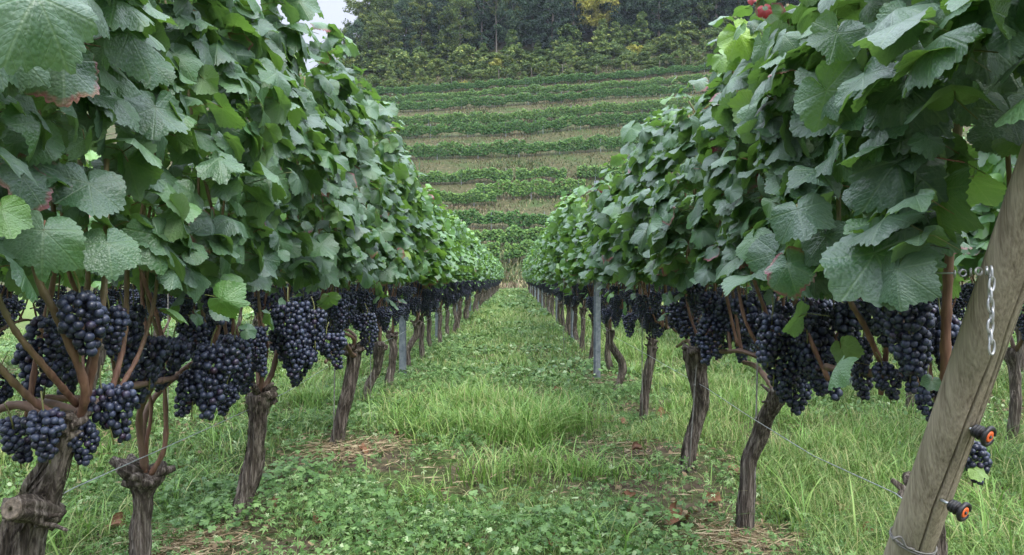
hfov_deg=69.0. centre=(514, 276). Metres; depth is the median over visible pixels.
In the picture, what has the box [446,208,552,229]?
vine row
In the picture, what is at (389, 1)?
beech tree
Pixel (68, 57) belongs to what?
grapevine
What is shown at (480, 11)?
conifer
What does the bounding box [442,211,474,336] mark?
grapevine
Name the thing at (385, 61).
shrub
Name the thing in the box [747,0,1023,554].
grapevine
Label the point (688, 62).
shrub
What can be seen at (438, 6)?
oak tree
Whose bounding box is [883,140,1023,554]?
wooden post
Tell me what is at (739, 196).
grapevine
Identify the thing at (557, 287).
grapevine
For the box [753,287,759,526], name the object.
vine stake
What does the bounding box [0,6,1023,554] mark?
ground
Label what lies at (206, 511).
ground cover
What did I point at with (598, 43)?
shrub
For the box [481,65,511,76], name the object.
shrub
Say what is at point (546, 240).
grapevine
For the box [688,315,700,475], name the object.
grapevine trunk
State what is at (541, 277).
grapevine
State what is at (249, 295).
grapevine
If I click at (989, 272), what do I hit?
steel chain
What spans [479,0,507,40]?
conifer
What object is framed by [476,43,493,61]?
shrub
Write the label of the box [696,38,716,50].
shrub
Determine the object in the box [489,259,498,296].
grapevine
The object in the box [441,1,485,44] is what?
oak tree
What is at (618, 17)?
oak tree
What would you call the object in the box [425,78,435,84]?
shrub
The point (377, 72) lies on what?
shrub
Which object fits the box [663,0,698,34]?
conifer
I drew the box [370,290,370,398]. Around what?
vine stake
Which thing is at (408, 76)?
shrub
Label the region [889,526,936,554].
tie wire
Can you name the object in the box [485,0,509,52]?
thin tree
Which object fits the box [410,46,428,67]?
shrub
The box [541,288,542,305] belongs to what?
steel post
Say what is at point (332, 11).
sky
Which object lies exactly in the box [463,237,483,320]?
grapevine
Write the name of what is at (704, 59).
shrub
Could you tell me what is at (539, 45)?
shrub
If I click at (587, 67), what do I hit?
shrub
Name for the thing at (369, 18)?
beech tree
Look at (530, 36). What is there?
conifer
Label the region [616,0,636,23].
oak tree
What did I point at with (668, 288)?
grapevine
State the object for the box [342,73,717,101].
vine row
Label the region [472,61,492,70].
shrub
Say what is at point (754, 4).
oak tree
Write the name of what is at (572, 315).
steel post
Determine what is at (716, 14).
conifer
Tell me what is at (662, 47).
shrub
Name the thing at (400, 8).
oak tree
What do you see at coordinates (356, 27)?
oak tree
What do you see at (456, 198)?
vine row
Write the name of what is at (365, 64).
shrub
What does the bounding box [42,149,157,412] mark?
grapevine
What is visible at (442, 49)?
shrub
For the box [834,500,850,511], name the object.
fallen leaf
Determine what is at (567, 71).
shrub
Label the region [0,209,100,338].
grapevine
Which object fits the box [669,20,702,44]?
shrub
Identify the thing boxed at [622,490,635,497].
fallen leaf
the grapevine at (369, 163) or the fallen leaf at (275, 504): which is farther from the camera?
the grapevine at (369, 163)
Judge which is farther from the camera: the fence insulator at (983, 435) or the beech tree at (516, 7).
the beech tree at (516, 7)
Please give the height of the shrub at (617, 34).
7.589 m
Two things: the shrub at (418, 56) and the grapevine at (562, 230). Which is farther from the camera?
the shrub at (418, 56)
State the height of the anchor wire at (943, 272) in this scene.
0.008 m
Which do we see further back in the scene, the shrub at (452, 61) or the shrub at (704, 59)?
the shrub at (452, 61)
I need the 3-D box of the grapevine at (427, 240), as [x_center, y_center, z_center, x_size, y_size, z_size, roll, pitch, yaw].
[-1.074,-0.014,6.710,0.935,2.111,1.348,0,0,0]
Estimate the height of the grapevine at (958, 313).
2.161 m
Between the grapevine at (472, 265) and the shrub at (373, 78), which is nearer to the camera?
the grapevine at (472, 265)
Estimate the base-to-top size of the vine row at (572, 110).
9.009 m
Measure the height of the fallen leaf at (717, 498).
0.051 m
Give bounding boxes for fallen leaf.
[105,512,127,529]
[272,494,281,506]
[313,510,325,524]
[358,443,369,453]
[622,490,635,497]
[630,441,641,451]
[656,407,666,416]
[666,501,690,524]
[704,491,721,502]
[728,463,739,474]
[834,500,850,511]
[857,521,875,536]
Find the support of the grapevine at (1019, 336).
on the ground at (530, 208)
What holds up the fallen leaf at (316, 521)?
on the ground at (530, 208)
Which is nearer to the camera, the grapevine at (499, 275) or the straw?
the straw
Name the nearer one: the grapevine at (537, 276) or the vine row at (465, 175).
the grapevine at (537, 276)
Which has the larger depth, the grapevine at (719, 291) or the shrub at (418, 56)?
the shrub at (418, 56)
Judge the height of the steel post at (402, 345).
2.050 m
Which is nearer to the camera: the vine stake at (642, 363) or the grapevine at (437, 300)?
the vine stake at (642, 363)
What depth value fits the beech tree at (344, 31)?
162.32 m
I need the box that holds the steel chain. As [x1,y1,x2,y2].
[953,265,995,355]
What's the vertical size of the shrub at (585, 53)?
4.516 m
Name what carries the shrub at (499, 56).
on the ground at (530, 208)
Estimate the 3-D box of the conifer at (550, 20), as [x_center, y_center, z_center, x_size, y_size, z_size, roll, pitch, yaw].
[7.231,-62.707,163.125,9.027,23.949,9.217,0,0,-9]
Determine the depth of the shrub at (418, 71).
146.10 m
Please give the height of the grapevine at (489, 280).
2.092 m
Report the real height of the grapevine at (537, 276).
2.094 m
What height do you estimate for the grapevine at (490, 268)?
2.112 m
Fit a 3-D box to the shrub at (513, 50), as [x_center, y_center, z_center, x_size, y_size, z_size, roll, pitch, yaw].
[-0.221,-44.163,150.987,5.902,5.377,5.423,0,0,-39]
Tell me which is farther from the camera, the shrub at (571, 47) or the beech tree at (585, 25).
the beech tree at (585, 25)
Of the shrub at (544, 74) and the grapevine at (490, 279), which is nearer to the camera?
the grapevine at (490, 279)
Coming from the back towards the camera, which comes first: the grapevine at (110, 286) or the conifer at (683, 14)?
the conifer at (683, 14)
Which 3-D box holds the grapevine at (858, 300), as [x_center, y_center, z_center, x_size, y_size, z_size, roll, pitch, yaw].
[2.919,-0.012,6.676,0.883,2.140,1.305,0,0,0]
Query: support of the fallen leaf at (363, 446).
on the ground at (530, 208)
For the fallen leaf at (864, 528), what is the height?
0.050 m
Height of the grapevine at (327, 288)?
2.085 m
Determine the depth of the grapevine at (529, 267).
26.31 m
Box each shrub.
[334,49,359,67]
[346,59,377,72]
[348,63,357,75]
[353,74,364,84]
[356,50,384,68]
[359,73,381,85]
[362,58,385,77]
[373,65,388,75]
[378,48,413,79]
[379,67,397,84]
[381,56,402,70]
[384,78,400,87]
[401,68,414,84]
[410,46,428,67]
[411,51,435,75]
[415,68,428,84]
[425,64,436,78]
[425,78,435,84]
[427,43,453,62]
[427,58,448,75]
[439,67,453,83]
[440,63,465,80]
[442,55,458,71]
[447,51,474,65]
[453,43,487,69]
[455,66,479,78]
[471,69,489,79]
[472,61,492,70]
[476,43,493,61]
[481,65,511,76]
[483,52,507,64]
[488,58,503,67]
[488,65,497,81]
[500,29,522,62]
[503,45,524,69]
[505,62,519,72]
[505,71,518,80]
[512,48,534,58]
[517,59,532,75]
[518,71,527,79]
[521,49,562,62]
[529,55,554,73]
[533,39,544,56]
[538,71,551,77]
[544,50,564,63]
[544,59,559,75]
[546,40,565,54]
[552,42,580,60]
[556,23,581,47]
[561,68,575,74]
[563,44,580,69]
[572,41,602,59]
[572,60,593,67]
[578,64,594,73]
[580,30,611,62]
[588,53,611,66]
[594,18,615,51]
[597,41,623,57]
[605,21,624,55]
[610,57,630,67]
[619,24,641,49]
[619,49,642,65]
[620,60,633,71]
[626,44,643,53]
[627,11,657,48]
[631,51,654,63]
[640,60,655,69]
[641,42,659,54]
[648,53,675,66]
[650,34,671,45]
[653,41,670,53]
[653,58,662,66]
[658,27,677,36]
[663,32,696,56]
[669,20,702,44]
[671,50,683,64]
[677,35,691,52]
[682,49,701,60]
[683,58,696,67]
[696,37,708,57]
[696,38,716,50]
[696,57,706,65]
[697,27,718,41]
[705,25,725,39]
[720,15,740,27]
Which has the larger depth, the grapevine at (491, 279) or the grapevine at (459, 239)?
the grapevine at (491, 279)
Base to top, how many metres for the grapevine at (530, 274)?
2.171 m
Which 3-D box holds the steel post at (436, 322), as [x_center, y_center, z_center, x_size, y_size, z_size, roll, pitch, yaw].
[-1.221,0.075,11.755,0.076,2.050,0.031,0,0,15]
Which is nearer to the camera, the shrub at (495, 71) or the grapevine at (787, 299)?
the grapevine at (787, 299)
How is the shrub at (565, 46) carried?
on the ground at (530, 208)
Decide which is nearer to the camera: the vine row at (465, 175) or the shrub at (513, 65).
the vine row at (465, 175)
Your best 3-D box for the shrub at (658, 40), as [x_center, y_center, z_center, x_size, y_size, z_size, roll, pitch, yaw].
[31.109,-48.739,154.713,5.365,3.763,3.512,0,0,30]
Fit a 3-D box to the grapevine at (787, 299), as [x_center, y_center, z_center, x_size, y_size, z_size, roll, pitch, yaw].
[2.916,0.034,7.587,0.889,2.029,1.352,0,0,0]
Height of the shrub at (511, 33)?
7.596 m
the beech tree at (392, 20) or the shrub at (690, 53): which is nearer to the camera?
the shrub at (690, 53)
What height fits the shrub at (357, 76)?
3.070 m
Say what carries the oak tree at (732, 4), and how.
on the ground at (530, 208)
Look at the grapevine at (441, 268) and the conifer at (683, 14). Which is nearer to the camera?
the grapevine at (441, 268)
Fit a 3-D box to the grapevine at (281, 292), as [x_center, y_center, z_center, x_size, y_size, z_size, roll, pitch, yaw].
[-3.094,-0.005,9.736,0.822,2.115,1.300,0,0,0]
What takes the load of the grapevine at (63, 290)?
on the ground at (530, 208)
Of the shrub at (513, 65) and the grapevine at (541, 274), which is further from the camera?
the shrub at (513, 65)
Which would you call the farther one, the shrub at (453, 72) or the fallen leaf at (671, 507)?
the shrub at (453, 72)
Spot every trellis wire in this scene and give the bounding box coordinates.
[64,310,446,493]
[554,300,901,498]
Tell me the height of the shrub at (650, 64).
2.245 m
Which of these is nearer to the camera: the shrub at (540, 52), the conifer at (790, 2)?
the shrub at (540, 52)
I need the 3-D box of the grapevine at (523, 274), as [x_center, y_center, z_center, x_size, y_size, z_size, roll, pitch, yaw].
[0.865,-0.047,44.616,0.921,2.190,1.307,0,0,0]
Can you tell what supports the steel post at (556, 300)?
on the ground at (530, 208)
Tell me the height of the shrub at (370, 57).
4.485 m
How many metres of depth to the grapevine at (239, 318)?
13.87 m
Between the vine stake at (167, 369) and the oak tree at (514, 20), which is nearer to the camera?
the vine stake at (167, 369)
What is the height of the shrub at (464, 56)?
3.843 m
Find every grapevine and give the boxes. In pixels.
[0,0,249,554]
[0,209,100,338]
[1,282,17,298]
[22,280,98,308]
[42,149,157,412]
[48,0,321,554]
[92,282,136,304]
[116,171,191,388]
[167,0,369,520]
[197,197,217,367]
[236,307,242,327]
[241,27,404,445]
[244,213,285,346]
[262,213,298,352]
[287,283,320,299]
[313,120,422,400]
[317,226,353,307]
[357,155,446,387]
[388,187,455,368]
[410,184,457,360]
[412,203,460,345]
[437,204,469,343]
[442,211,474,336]
[450,215,477,332]
[457,221,477,328]
[458,232,481,324]
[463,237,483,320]
[466,232,484,319]
[473,237,489,311]
[475,249,488,310]
[477,249,489,309]
[480,244,492,307]
[482,250,494,302]
[483,253,494,302]
[484,252,495,300]
[487,252,497,300]
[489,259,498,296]
[491,258,500,295]
[521,259,529,292]
[527,250,539,301]
[528,247,540,290]
[528,249,538,287]
[530,246,545,307]
[530,249,545,307]
[532,240,550,312]
[533,241,552,314]
[534,239,555,317]
[537,228,561,323]
[537,232,554,295]
[538,234,564,326]
[539,216,570,336]
[543,220,567,332]
[544,201,601,341]
[546,191,592,351]
[558,193,611,358]
[560,184,633,371]
[576,163,652,391]
[595,115,693,422]
[612,73,768,473]
[636,280,662,305]
[646,0,921,534]
[659,285,670,293]
[680,251,724,298]
[707,285,754,344]
[740,286,790,302]
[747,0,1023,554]
[775,293,830,315]
[825,297,861,303]
[904,124,972,410]
[934,273,976,308]
[954,128,1023,440]
[965,269,1023,374]
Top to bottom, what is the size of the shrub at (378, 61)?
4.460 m
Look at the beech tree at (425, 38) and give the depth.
160.09 m
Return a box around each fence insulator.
[940,498,971,521]
[969,424,996,446]
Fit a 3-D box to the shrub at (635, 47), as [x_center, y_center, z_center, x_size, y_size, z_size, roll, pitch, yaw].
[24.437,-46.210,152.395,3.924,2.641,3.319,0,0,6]
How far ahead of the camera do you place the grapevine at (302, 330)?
3.11 m
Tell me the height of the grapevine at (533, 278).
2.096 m
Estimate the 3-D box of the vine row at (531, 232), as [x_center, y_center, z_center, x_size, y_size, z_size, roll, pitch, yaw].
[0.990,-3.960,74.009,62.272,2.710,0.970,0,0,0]
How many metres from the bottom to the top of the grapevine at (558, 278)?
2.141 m
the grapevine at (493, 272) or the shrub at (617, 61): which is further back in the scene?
the shrub at (617, 61)
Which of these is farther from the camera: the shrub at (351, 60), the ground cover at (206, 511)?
the shrub at (351, 60)
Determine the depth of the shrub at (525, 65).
145.66 m
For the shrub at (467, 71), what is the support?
on the ground at (530, 208)
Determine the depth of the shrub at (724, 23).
155.79 m
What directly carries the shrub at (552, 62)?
on the ground at (530, 208)
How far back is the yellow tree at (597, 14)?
157.83 m
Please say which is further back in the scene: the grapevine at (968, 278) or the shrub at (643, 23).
the shrub at (643, 23)
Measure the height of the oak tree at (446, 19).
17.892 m
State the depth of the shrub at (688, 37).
150.58 m
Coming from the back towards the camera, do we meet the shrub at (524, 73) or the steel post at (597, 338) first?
the shrub at (524, 73)
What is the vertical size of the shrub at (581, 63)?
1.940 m
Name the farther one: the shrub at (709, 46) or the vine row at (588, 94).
the shrub at (709, 46)
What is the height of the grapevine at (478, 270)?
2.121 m
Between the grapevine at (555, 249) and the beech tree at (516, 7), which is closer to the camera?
the grapevine at (555, 249)
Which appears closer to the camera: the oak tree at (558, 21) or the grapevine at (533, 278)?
the grapevine at (533, 278)
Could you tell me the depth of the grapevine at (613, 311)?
6.29 m
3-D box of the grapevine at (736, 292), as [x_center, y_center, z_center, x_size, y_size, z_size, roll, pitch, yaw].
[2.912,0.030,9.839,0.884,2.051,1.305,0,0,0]
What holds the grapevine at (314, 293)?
on the ground at (530, 208)
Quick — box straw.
[0,338,1023,554]
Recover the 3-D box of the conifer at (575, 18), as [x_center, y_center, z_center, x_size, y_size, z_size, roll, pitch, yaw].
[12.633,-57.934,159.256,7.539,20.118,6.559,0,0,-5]
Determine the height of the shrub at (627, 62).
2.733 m
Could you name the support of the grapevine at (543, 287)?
on the ground at (530, 208)
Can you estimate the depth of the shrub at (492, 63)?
150.40 m
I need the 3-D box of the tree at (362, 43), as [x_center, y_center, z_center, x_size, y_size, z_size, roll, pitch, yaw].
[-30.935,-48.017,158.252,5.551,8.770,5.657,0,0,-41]
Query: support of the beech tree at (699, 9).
on the ground at (530, 208)
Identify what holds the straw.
on the ground at (530, 208)
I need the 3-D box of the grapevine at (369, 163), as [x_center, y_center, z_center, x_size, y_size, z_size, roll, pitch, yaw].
[-1.082,-0.133,4.365,0.914,2.335,1.577,0,0,0]
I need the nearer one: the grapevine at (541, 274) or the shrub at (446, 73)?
the grapevine at (541, 274)
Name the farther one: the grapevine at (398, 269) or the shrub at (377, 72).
the shrub at (377, 72)
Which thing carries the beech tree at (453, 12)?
on the ground at (530, 208)
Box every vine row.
[189,134,658,167]
[245,82,740,118]
[249,62,711,98]
[249,94,702,126]
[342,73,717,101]
[376,108,696,138]
[416,163,680,184]
[434,188,496,205]
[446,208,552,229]
[469,224,546,245]
[475,178,585,199]
[481,239,534,260]
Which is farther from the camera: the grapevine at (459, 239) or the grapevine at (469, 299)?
the grapevine at (469, 299)
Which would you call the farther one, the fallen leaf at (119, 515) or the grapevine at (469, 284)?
the grapevine at (469, 284)
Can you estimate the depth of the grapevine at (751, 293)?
8.69 m
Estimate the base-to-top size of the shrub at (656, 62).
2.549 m
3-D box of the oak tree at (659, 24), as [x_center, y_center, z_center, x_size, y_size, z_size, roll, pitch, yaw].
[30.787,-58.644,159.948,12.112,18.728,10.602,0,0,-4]
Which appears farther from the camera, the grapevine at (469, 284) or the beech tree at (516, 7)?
the beech tree at (516, 7)
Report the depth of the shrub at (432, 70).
148.27 m
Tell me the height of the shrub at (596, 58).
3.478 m
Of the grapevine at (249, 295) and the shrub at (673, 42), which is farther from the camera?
the shrub at (673, 42)
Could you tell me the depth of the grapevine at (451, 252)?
8.68 m
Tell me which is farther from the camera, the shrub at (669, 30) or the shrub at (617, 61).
the shrub at (669, 30)
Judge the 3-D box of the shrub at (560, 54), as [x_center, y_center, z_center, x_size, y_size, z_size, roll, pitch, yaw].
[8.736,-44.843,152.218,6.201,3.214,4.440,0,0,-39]
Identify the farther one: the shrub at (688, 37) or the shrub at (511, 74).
the shrub at (688, 37)
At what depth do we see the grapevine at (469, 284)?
14.41 m
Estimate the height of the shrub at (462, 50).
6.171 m
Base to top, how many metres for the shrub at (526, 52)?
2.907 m
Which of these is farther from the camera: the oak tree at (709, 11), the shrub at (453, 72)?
the oak tree at (709, 11)
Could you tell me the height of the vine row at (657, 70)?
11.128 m
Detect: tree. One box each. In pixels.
[338,29,355,61]
[339,0,384,43]
[345,18,370,65]
[357,30,380,65]
[359,12,387,51]
[360,0,393,48]
[368,9,404,58]
[378,0,419,47]
[385,0,422,55]
[399,0,443,51]
[422,0,453,49]
[430,1,469,36]
[436,0,480,55]
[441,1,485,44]
[455,0,499,38]
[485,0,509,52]
[492,0,539,44]
[500,0,529,34]
[527,0,574,50]
[551,0,594,30]
[574,0,618,27]
[577,4,604,30]
[594,0,642,42]
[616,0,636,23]
[632,0,685,38]
[634,0,672,22]
[682,0,720,29]
[689,0,739,20]
[719,0,755,22]
[745,0,783,13]
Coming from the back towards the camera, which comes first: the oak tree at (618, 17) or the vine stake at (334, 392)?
the oak tree at (618, 17)
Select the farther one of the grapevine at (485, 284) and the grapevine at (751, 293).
the grapevine at (485, 284)
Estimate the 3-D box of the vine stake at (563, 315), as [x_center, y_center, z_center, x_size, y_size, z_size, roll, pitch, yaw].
[0.632,0.425,9.600,0.011,1.250,0.010,0,0,0]
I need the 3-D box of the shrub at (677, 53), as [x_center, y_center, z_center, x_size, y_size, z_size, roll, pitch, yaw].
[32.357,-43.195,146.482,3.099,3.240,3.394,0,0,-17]
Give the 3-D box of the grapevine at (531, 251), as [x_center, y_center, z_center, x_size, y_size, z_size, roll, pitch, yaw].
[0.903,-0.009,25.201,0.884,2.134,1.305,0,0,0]
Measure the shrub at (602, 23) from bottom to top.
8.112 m
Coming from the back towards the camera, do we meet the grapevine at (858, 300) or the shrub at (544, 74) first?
the shrub at (544, 74)
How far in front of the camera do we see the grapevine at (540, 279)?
17.64 m
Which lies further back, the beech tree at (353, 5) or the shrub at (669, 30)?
the beech tree at (353, 5)
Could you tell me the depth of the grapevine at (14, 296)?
7.50 m
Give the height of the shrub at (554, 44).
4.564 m
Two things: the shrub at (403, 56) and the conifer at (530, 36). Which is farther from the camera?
the conifer at (530, 36)
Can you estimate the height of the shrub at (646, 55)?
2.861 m
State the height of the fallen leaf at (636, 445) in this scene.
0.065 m
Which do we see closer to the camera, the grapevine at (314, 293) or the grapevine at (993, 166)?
the grapevine at (993, 166)
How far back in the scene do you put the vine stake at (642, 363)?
5.10 m
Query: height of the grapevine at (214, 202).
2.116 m
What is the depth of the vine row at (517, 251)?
67.86 m
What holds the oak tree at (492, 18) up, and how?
on the ground at (530, 208)
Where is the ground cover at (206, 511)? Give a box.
[0,287,1023,554]
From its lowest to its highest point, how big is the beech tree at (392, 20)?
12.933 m
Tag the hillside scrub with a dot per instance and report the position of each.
(517, 263)
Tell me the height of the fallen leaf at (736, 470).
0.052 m
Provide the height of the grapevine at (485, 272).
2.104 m
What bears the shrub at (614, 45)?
on the ground at (530, 208)
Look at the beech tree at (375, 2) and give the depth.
165.58 m
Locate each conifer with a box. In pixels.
[403,2,430,43]
[468,0,494,49]
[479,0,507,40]
[519,0,547,46]
[530,0,563,40]
[560,0,585,45]
[628,0,650,41]
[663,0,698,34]
[701,0,731,27]
[779,0,797,6]
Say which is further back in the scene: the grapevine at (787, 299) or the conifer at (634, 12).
the conifer at (634, 12)
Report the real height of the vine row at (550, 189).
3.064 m
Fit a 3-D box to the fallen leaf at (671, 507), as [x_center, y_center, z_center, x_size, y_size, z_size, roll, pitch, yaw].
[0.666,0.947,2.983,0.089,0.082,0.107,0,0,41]
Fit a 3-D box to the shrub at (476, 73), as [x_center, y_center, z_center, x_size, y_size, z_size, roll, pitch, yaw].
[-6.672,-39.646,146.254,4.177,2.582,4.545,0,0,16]
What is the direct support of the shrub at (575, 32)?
on the ground at (530, 208)
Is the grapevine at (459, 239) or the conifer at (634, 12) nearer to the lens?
the grapevine at (459, 239)
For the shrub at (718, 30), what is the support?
on the ground at (530, 208)
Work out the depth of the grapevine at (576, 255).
7.82 m
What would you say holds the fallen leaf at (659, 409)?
on the ground at (530, 208)
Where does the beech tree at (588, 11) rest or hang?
on the ground at (530, 208)
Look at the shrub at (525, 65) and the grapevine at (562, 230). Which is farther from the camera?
the shrub at (525, 65)
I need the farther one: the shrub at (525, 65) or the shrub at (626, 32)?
the shrub at (626, 32)
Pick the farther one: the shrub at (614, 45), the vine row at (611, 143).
the shrub at (614, 45)
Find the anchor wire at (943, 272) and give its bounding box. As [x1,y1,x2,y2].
[935,272,952,273]
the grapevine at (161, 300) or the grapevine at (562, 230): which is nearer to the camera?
the grapevine at (161, 300)
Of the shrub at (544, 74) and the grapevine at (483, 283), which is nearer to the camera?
the grapevine at (483, 283)
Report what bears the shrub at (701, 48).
on the ground at (530, 208)
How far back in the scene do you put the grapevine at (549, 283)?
14.45 m
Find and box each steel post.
[399,282,405,374]
[435,303,439,337]
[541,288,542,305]
[555,297,557,321]
[571,302,573,337]
[593,181,600,377]
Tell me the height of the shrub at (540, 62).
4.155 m
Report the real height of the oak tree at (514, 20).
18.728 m
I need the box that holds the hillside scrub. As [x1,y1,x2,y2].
[130,50,738,288]
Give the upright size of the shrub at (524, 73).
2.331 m
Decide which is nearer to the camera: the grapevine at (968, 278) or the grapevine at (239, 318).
the grapevine at (968, 278)
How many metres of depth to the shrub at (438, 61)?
149.77 m
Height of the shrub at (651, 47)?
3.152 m
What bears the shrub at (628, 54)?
on the ground at (530, 208)
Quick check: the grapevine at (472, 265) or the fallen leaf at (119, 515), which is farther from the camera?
the grapevine at (472, 265)
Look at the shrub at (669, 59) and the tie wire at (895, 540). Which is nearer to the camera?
the tie wire at (895, 540)
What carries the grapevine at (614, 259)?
on the ground at (530, 208)
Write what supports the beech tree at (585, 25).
on the ground at (530, 208)
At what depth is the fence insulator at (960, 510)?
1.49 m
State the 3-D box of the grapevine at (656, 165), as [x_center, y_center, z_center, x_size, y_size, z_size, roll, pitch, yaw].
[0.929,0.018,3.822,0.760,2.055,1.370,0,0,0]
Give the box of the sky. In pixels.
[233,0,378,69]
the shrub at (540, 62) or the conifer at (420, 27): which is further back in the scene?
the conifer at (420, 27)
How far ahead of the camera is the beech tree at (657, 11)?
161.95 m
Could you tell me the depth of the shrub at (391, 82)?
144.52 m
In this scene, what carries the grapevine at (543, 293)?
on the ground at (530, 208)
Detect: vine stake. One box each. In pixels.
[167,294,168,428]
[333,286,336,445]
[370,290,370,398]
[563,277,563,352]
[641,281,642,422]
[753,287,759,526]
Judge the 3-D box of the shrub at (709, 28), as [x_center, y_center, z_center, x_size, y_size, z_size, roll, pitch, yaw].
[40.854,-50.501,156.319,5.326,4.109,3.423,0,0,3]
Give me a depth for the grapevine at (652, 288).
15.10 m
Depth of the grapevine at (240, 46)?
2.33 m
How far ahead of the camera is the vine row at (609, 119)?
112.99 m
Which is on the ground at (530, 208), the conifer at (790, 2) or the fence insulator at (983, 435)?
the conifer at (790, 2)
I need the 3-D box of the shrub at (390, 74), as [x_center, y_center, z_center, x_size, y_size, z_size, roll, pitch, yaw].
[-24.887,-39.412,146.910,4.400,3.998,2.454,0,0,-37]
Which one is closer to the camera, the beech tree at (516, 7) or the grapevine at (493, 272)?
the grapevine at (493, 272)
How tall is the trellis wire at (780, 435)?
0.019 m
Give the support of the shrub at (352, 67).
on the ground at (530, 208)

